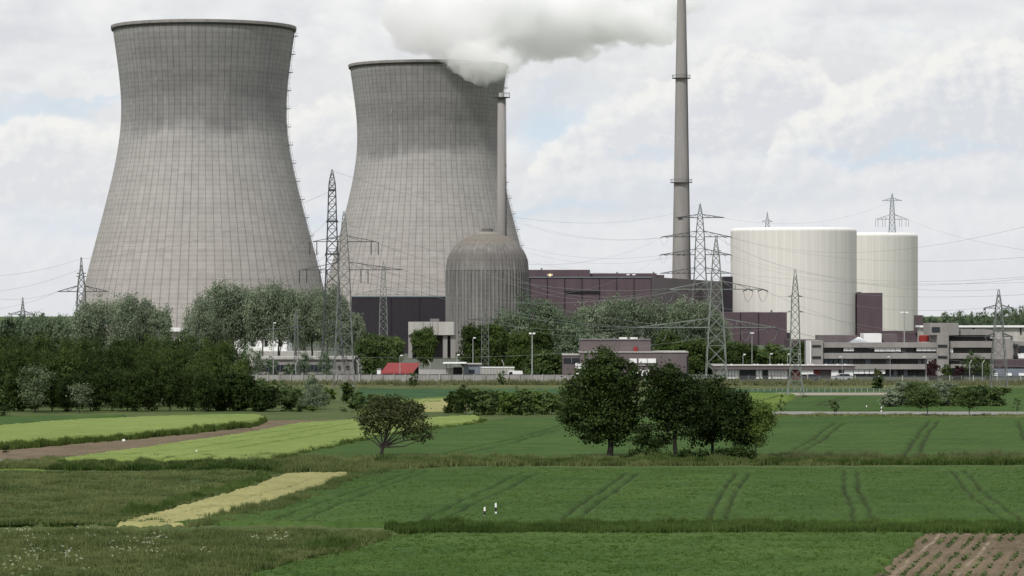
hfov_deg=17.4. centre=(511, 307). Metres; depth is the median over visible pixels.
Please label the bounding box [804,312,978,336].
overhead wire
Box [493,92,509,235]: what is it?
chimney
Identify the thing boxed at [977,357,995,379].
office tree
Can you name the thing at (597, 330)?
plant tree
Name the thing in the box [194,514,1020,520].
grass verge
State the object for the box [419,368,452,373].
yard wall
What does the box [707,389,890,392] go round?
field
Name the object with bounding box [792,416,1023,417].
verge
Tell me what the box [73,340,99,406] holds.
wood tree
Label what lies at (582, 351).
overhead wire
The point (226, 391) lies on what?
wood tree
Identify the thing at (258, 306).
poplar tree
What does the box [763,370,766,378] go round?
doorway
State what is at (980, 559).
potato plants
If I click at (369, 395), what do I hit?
bush
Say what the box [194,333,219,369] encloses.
wood tree
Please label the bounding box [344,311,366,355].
poplar tree
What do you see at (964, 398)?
roadside tree
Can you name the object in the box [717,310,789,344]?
annex building
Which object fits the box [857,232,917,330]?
reactor building
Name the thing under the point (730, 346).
plant tree
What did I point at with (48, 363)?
wood tree
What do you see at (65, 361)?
wood tree
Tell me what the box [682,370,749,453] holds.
round tree
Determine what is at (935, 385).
roadside bush
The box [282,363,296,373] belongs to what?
depot tree
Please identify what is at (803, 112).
sky
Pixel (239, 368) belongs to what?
wood tree
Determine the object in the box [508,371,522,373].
delivery van
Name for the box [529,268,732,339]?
machine hall
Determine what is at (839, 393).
path
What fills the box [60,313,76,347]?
tree
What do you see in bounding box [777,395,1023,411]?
field
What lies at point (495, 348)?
plant tree
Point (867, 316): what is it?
lock tower
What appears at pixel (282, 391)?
bush
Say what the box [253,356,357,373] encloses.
depot building
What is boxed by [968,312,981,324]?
tree
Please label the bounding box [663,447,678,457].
bush
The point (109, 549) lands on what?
meadow flowers
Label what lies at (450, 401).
hedge bush
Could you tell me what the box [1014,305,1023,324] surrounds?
tree
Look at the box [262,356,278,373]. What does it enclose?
depot tree
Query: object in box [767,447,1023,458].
seeding grass
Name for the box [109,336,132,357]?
wood tree
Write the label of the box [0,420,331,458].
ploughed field
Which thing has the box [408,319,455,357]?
entrance block
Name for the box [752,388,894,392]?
wire fence
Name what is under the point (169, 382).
wood tree
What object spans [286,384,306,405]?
bush
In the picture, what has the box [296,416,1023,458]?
field
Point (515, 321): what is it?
plant tree
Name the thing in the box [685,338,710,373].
plant tree
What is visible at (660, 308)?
plant tree
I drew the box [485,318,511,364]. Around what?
plant tree
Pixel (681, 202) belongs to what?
chimney
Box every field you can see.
[0,414,126,424]
[0,414,262,443]
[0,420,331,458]
[61,415,484,461]
[175,466,1023,527]
[251,531,924,575]
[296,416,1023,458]
[355,388,564,399]
[355,397,445,414]
[703,392,796,411]
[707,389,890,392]
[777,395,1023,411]
[875,532,1023,575]
[1004,388,1023,395]
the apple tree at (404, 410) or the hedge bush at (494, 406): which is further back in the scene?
the hedge bush at (494, 406)
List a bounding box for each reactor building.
[731,227,856,338]
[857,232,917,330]
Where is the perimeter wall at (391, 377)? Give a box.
[250,374,574,381]
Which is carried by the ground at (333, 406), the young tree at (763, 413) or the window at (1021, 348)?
the young tree at (763, 413)
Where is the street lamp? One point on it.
(273, 346)
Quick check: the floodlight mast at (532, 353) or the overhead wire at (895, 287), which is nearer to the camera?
the overhead wire at (895, 287)
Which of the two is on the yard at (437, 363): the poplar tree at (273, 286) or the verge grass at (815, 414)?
the poplar tree at (273, 286)
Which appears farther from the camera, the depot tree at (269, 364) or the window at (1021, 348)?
the window at (1021, 348)
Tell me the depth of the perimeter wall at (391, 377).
641.12 m
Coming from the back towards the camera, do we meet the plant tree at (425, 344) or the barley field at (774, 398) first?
the plant tree at (425, 344)
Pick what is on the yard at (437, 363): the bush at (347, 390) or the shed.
the shed
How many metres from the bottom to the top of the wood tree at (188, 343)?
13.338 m
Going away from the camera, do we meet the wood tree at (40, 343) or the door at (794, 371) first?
the wood tree at (40, 343)
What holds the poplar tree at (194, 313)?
on the yard at (437, 363)
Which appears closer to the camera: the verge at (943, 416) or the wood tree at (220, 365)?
the verge at (943, 416)
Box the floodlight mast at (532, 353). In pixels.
[529,333,534,373]
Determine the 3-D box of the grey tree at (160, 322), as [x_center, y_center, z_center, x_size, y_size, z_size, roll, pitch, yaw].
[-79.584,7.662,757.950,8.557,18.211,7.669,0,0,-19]
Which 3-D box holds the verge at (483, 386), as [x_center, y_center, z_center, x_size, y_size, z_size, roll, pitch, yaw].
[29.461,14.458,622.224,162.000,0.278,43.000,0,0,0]
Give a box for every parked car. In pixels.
[802,374,817,380]
[832,373,852,379]
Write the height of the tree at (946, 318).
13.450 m
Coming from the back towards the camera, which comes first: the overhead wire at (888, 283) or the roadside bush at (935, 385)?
the overhead wire at (888, 283)
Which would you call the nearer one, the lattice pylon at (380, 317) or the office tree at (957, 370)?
the office tree at (957, 370)
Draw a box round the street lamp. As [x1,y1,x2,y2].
[273,322,275,373]
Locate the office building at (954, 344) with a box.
[804,323,1023,376]
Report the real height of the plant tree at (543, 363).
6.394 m
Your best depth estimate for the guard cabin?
663.00 m
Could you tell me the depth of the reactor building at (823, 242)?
1376.85 m
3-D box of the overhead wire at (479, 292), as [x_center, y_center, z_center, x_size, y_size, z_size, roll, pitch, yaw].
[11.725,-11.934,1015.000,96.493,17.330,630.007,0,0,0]
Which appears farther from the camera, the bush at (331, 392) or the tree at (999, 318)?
the tree at (999, 318)
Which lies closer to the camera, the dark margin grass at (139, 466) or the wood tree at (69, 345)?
the dark margin grass at (139, 466)
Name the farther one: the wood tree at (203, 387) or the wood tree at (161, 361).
the wood tree at (161, 361)
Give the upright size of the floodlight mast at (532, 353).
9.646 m
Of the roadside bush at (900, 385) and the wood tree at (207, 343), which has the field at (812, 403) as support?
the roadside bush at (900, 385)
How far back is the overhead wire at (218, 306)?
675.25 m
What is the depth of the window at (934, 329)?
699.25 m
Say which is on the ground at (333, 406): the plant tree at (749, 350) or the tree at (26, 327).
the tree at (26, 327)
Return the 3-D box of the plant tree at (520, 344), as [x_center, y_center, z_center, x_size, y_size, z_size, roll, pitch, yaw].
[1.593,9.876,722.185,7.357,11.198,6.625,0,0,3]
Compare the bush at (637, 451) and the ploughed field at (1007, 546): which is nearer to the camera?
the ploughed field at (1007, 546)
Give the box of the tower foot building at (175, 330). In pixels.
[170,328,190,340]
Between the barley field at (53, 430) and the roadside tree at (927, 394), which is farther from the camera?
the roadside tree at (927, 394)
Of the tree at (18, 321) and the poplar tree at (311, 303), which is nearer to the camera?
the poplar tree at (311, 303)
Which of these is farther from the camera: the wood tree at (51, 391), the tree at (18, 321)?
the tree at (18, 321)
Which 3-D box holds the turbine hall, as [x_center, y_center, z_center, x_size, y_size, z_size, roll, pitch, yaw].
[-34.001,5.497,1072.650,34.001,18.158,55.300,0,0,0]
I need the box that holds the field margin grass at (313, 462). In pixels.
[0,450,1023,472]
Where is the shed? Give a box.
[381,363,419,373]
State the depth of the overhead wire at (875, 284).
969.32 m
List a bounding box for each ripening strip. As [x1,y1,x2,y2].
[116,472,346,527]
[383,399,466,411]
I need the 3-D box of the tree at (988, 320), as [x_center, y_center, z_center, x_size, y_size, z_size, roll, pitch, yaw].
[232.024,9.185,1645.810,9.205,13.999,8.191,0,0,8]
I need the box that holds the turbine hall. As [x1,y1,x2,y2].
[351,296,444,352]
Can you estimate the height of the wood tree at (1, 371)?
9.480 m
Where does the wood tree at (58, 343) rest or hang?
on the ground at (333, 406)
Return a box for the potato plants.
[878,531,1023,575]
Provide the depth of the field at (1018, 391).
561.41 m
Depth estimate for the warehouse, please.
900.00 m
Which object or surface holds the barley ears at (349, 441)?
on the barley field at (289, 438)
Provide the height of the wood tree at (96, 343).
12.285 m
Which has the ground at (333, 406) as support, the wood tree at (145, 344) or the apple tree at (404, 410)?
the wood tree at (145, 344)
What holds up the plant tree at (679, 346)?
on the yard at (437, 363)
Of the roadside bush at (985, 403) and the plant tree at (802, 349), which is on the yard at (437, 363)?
the plant tree at (802, 349)
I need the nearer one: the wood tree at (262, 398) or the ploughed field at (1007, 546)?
the ploughed field at (1007, 546)
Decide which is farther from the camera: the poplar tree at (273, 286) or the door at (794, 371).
the poplar tree at (273, 286)
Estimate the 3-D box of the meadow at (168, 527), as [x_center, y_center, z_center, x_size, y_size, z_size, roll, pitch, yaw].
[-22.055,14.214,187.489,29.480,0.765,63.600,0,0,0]
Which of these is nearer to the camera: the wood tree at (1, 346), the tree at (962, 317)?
the wood tree at (1, 346)
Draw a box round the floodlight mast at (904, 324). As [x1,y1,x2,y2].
[900,312,907,341]
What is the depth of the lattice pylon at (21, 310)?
1149.72 m
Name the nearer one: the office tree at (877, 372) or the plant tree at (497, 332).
the office tree at (877, 372)
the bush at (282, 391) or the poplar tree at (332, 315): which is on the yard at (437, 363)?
the poplar tree at (332, 315)
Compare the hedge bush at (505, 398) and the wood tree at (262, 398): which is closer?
the hedge bush at (505, 398)
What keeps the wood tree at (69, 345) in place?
on the ground at (333, 406)
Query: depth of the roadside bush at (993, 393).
484.13 m
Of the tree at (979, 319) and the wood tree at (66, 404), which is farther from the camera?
the tree at (979, 319)
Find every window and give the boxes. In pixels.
[564,358,578,362]
[638,359,655,362]
[932,327,939,331]
[1019,346,1023,352]
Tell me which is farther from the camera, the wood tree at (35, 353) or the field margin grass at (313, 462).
the wood tree at (35, 353)
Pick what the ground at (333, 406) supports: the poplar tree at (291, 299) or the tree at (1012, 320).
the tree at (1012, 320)
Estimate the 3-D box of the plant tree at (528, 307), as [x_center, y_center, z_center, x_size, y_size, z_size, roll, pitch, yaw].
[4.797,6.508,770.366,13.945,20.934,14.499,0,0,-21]
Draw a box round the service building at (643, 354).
[561,337,688,375]
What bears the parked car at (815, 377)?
on the yard at (437, 363)
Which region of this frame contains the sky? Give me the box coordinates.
[0,0,1023,316]
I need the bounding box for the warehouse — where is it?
[915,325,1023,341]
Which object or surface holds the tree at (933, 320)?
on the ground at (333, 406)
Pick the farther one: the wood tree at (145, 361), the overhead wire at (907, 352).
the overhead wire at (907, 352)
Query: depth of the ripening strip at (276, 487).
251.70 m
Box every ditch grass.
[0,516,203,526]
[384,514,1023,533]
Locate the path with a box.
[791,393,886,394]
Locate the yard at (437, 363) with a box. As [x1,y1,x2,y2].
[27,342,1023,381]
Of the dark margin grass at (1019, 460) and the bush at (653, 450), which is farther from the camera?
the bush at (653, 450)
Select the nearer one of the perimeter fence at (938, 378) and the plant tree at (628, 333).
the perimeter fence at (938, 378)
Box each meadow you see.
[0,469,281,526]
[0,524,392,575]
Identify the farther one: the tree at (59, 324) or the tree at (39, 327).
the tree at (39, 327)
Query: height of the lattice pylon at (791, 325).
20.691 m
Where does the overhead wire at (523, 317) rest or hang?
attached to the lattice pylon at (722, 312)
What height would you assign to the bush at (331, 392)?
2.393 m
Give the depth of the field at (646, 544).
192.49 m
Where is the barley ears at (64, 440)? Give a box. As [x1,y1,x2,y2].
[0,416,267,449]
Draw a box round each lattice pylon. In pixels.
[9,297,31,320]
[57,257,107,342]
[289,310,303,373]
[299,211,402,388]
[318,169,344,373]
[354,260,418,348]
[471,310,497,366]
[632,235,777,378]
[659,203,731,322]
[762,211,772,226]
[786,269,804,395]
[875,193,908,232]
[983,289,1013,387]
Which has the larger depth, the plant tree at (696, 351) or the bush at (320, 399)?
the plant tree at (696, 351)
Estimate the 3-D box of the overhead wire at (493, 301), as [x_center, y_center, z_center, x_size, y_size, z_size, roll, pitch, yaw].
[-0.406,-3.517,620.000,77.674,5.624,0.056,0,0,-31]
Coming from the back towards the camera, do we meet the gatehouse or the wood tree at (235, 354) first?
the gatehouse
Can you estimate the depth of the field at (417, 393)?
565.40 m
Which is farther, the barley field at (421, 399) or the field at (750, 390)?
the field at (750, 390)
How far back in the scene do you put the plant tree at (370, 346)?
703.35 m
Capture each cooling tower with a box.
[77,19,323,336]
[326,59,523,308]
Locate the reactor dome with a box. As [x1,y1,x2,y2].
[445,228,528,356]
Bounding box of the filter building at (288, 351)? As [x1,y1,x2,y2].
[234,335,324,366]
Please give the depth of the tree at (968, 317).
1660.62 m
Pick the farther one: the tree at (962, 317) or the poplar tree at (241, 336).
the tree at (962, 317)
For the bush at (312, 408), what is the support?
on the ground at (333, 406)
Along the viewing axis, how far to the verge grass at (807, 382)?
624.98 m
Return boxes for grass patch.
[0,469,52,471]
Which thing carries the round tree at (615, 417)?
on the ground at (333, 406)
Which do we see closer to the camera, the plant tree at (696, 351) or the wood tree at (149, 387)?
the wood tree at (149, 387)
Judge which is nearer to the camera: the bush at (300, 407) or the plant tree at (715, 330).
the bush at (300, 407)
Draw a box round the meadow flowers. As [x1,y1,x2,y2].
[0,526,287,573]
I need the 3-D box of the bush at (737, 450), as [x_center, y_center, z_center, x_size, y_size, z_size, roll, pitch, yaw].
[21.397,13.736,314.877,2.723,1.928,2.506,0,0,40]
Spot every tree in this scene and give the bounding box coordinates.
[0,313,18,351]
[0,326,24,368]
[0,332,11,370]
[0,342,30,393]
[0,353,8,392]
[0,374,26,410]
[0,376,10,409]
[0,387,16,415]
[11,313,26,348]
[14,335,39,375]
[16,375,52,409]
[18,346,43,403]
[20,312,37,349]
[26,330,53,365]
[31,311,48,342]
[36,346,61,385]
[39,309,57,351]
[42,330,66,400]
[42,367,66,410]
[51,333,84,359]
[52,312,66,350]
[52,344,87,406]
[53,371,90,411]
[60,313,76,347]
[67,299,109,358]
[71,333,93,365]
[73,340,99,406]
[78,368,106,410]
[86,292,122,346]
[87,331,113,402]
[90,347,118,407]
[94,363,124,410]
[101,289,147,351]
[107,365,145,411]
[108,340,138,407]
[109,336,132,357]
[120,331,144,371]
[126,295,160,353]
[129,339,159,406]
[131,365,162,410]
[133,329,156,379]
[141,301,174,355]
[148,333,171,402]
[150,345,177,405]
[156,361,184,410]
[160,329,183,359]
[165,344,195,405]
[175,368,197,410]
[177,292,216,353]
[177,327,209,402]
[182,343,214,407]
[188,282,237,352]
[190,368,219,411]
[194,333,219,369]
[204,276,253,344]
[207,351,231,383]
[209,337,240,372]
[210,370,244,410]
[220,281,254,352]
[224,340,252,372]
[227,358,252,394]
[231,373,256,410]
[238,282,283,354]
[239,346,265,373]
[249,386,278,411]
[262,277,300,355]
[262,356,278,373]
[268,282,316,355]
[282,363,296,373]
[293,285,326,355]
[295,352,314,373]
[303,283,347,348]
[315,351,334,373]
[321,291,355,354]
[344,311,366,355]
[348,393,437,454]
[349,332,400,373]
[385,334,405,362]
[409,324,438,367]
[409,372,418,387]
[455,318,491,372]
[474,337,505,366]
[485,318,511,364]
[491,305,532,363]
[495,371,506,384]
[502,329,533,373]
[512,292,554,370]
[523,348,555,373]
[524,323,555,367]
[527,294,569,353]
[550,352,562,373]
[554,309,588,347]
[554,343,649,456]
[557,323,597,354]
[574,300,612,338]
[586,288,636,338]
[605,290,664,350]
[622,357,717,455]
[630,294,678,348]
[652,330,681,350]
[658,296,694,342]
[665,338,699,373]
[675,294,708,339]
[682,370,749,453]
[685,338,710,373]
[687,296,725,347]
[700,343,732,373]
[705,313,733,346]
[711,387,768,449]
[720,341,740,363]
[732,343,761,363]
[743,396,782,450]
[756,341,786,363]
[775,348,803,363]
[775,394,786,412]
[791,340,803,363]
[828,400,839,414]
[871,368,883,378]
[909,384,945,414]
[924,359,940,379]
[928,316,939,322]
[940,314,955,322]
[940,364,952,379]
[950,311,960,324]
[953,365,964,379]
[953,383,988,414]
[957,310,971,324]
[959,349,981,379]
[962,311,974,324]
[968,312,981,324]
[974,311,986,324]
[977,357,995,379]
[979,312,993,324]
[986,312,998,324]
[996,310,1008,324]
[998,304,1011,324]
[1006,308,1020,324]
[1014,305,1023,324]
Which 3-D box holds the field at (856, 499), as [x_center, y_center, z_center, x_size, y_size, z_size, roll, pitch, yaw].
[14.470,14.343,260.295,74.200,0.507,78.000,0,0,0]
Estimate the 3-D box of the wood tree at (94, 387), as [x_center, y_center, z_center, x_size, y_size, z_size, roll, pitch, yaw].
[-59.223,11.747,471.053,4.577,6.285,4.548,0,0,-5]
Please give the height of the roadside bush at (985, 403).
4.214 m
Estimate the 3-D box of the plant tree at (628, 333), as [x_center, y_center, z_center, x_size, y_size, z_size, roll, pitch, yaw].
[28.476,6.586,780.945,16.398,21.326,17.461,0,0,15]
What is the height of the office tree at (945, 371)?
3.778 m
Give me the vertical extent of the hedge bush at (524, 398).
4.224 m
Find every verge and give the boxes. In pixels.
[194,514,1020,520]
[255,413,565,419]
[267,382,1023,388]
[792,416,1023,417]
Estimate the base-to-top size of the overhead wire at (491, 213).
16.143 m
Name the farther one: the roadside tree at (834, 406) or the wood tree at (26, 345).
the wood tree at (26, 345)
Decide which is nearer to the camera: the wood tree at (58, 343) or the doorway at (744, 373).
the wood tree at (58, 343)
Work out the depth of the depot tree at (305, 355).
675.86 m
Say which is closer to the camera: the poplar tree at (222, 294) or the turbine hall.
the poplar tree at (222, 294)
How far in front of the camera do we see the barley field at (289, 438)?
345.70 m
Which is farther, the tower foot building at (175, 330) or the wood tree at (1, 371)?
the tower foot building at (175, 330)
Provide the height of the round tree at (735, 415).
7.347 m
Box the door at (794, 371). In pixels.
[793,370,798,378]
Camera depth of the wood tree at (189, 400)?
470.89 m
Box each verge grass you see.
[268,376,1023,385]
[772,412,1023,416]
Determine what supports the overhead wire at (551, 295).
attached to the lattice pylon at (722, 312)
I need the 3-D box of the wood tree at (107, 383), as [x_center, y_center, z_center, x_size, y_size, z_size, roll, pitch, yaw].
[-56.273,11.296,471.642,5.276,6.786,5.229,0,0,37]
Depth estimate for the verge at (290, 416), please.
445.24 m
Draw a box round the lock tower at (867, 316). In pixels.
[856,292,882,336]
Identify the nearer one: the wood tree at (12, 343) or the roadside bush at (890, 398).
the roadside bush at (890, 398)
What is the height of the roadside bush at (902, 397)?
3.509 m
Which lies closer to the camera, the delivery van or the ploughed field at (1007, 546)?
the ploughed field at (1007, 546)
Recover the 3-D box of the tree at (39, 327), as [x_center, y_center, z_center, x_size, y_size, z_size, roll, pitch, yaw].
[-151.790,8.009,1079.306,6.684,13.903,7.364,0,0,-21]
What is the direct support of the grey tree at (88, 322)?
on the ground at (333, 406)
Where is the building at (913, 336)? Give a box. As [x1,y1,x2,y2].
[784,315,922,347]
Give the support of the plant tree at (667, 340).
on the yard at (437, 363)
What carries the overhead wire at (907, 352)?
attached to the lattice pylon at (722, 312)
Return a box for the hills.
[48,316,990,316]
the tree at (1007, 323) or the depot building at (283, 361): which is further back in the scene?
the tree at (1007, 323)
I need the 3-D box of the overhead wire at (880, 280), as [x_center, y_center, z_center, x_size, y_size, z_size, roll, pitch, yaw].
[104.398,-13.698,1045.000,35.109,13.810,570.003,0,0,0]
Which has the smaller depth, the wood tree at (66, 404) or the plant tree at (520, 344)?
the wood tree at (66, 404)
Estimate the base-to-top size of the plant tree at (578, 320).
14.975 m
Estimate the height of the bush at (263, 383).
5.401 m
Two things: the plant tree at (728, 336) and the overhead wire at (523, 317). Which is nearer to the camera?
the overhead wire at (523, 317)
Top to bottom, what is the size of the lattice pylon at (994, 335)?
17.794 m
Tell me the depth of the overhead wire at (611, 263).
1405.20 m
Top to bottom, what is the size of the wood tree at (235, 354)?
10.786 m
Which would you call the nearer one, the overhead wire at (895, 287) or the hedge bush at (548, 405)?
the hedge bush at (548, 405)
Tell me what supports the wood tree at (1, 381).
on the ground at (333, 406)
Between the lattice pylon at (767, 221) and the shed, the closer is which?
the shed
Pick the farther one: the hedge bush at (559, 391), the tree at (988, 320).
the tree at (988, 320)
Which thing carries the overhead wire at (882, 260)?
attached to the lattice pylon at (704, 248)
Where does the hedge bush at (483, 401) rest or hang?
on the verge at (290, 416)
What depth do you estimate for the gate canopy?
660.50 m
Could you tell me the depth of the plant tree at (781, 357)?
728.46 m
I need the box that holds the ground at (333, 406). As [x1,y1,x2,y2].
[0,317,1023,534]
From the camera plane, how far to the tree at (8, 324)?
1070.39 m
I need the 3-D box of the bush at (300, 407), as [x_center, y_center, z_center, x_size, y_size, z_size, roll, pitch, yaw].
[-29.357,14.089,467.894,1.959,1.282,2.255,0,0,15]
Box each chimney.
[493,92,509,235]
[670,0,691,278]
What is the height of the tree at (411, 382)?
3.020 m
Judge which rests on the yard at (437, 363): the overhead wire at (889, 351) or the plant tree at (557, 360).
the plant tree at (557, 360)
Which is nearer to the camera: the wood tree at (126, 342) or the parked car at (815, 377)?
the wood tree at (126, 342)
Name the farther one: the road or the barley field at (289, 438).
the road
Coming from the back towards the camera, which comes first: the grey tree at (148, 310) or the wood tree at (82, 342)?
the grey tree at (148, 310)
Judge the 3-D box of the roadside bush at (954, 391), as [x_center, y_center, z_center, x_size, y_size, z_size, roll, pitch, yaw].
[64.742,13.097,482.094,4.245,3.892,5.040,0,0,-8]
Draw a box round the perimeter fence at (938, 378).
[641,375,1022,381]
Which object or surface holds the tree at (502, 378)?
on the verge at (483, 386)
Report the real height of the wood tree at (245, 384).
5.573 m
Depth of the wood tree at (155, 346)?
510.07 m
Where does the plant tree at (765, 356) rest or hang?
on the yard at (437, 363)
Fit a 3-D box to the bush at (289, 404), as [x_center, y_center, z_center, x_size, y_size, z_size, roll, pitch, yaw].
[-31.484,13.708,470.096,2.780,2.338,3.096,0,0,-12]
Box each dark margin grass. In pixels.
[48,455,284,471]
[358,450,1023,464]
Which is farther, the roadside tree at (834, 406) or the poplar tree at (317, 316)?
the poplar tree at (317, 316)
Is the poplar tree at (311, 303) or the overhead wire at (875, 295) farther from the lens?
the overhead wire at (875, 295)
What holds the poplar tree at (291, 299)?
on the yard at (437, 363)
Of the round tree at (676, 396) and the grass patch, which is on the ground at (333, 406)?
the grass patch
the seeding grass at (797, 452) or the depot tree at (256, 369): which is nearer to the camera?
the seeding grass at (797, 452)
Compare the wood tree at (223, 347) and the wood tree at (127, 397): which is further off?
the wood tree at (223, 347)
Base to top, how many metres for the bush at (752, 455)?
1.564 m
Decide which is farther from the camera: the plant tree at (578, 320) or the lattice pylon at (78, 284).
the lattice pylon at (78, 284)
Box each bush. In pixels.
[2,445,10,453]
[13,362,55,412]
[65,381,94,412]
[255,377,278,397]
[272,379,296,404]
[279,397,297,410]
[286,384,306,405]
[295,404,308,411]
[299,371,331,409]
[305,406,319,410]
[324,387,336,400]
[339,382,354,402]
[347,391,366,410]
[364,394,386,409]
[441,390,467,413]
[453,384,477,414]
[468,388,494,414]
[486,389,502,412]
[496,390,521,414]
[510,388,536,415]
[529,389,549,412]
[537,392,562,414]
[556,389,567,413]
[624,447,644,457]
[640,445,664,454]
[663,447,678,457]
[675,447,700,457]
[692,448,714,457]
[714,447,731,455]
[728,444,757,458]
[742,448,759,458]
[871,376,883,387]
[877,391,902,406]
[881,381,910,404]
[897,388,911,404]
[903,381,930,406]
[926,380,947,405]
[932,381,960,405]
[946,385,972,405]
[967,384,991,405]
[977,385,1008,405]
[999,387,1012,393]
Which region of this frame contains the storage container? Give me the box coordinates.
[481,367,514,373]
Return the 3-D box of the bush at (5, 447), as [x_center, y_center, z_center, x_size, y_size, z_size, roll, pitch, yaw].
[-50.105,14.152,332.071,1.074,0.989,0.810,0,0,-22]
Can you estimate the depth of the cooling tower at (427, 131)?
1920.33 m
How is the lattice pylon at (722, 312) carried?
on the verge at (483, 386)
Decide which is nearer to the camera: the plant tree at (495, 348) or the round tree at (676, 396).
the round tree at (676, 396)
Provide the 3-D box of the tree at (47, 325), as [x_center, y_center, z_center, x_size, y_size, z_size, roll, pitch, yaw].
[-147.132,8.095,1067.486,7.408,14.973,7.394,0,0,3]
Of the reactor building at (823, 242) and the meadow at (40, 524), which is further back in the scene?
the reactor building at (823, 242)
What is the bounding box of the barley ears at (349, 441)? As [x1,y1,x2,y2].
[269,417,486,459]
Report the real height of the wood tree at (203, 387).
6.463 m
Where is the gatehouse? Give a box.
[710,364,854,379]
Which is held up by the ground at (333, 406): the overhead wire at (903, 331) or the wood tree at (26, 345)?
the wood tree at (26, 345)
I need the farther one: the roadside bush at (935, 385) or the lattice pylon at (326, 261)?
the lattice pylon at (326, 261)
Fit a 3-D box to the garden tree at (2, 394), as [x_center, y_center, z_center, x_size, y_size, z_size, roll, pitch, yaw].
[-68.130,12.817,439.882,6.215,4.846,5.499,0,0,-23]
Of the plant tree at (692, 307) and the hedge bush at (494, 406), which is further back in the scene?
the plant tree at (692, 307)
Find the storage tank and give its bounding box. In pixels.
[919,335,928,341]
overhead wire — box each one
[82,193,324,258]
[109,272,295,304]
[111,277,307,308]
[325,272,677,302]
[337,172,692,222]
[339,221,649,264]
[342,256,650,295]
[361,327,774,357]
[366,272,650,327]
[376,242,667,290]
[387,272,626,326]
[403,270,679,326]
[461,256,674,299]
[525,247,650,258]
[531,253,680,263]
[723,255,1017,284]
[731,255,1017,281]
[731,273,1023,296]
[732,273,1023,283]
[734,238,1023,260]
[736,227,1021,252]
[776,327,1023,359]
[777,328,1010,365]
[799,270,996,290]
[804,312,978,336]
[806,297,977,310]
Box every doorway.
[740,370,754,378]
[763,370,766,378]
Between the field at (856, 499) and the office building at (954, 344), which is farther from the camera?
the office building at (954, 344)
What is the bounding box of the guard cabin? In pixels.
[453,363,481,373]
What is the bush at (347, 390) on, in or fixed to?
on the ground at (333, 406)
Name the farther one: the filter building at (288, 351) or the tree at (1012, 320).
the tree at (1012, 320)
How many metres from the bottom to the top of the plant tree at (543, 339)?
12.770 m
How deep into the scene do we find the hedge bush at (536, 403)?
456.82 m
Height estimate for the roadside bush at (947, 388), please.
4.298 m
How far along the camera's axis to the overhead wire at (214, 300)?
682.00 m
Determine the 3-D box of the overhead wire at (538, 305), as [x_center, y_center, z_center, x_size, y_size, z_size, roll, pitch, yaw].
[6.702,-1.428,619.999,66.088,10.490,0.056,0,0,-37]
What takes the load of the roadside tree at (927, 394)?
on the verge at (943, 416)
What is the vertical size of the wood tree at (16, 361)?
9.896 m
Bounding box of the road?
[773,411,1023,414]
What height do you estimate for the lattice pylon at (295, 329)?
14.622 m
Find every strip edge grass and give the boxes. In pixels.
[183,468,390,527]
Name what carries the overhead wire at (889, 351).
attached to the lattice pylon at (722, 312)
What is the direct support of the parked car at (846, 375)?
on the yard at (437, 363)
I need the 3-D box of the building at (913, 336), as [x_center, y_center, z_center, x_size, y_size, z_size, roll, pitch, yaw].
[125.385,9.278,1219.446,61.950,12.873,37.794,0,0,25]
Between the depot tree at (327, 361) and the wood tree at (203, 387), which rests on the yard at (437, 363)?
the depot tree at (327, 361)
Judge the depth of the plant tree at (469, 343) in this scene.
733.81 m
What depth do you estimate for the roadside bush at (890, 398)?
478.85 m
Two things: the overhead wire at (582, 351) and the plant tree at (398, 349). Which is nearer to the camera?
the overhead wire at (582, 351)
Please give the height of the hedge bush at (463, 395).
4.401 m
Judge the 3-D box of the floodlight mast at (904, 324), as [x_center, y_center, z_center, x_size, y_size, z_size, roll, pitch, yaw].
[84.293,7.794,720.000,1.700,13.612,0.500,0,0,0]
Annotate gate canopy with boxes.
[443,362,466,373]
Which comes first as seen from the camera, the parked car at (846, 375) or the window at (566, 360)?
the parked car at (846, 375)
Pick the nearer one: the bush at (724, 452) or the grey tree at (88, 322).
the bush at (724, 452)
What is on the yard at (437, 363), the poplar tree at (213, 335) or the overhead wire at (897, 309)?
the poplar tree at (213, 335)
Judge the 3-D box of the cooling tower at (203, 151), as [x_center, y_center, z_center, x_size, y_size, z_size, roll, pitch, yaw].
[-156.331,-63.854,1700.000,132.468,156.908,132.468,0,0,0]

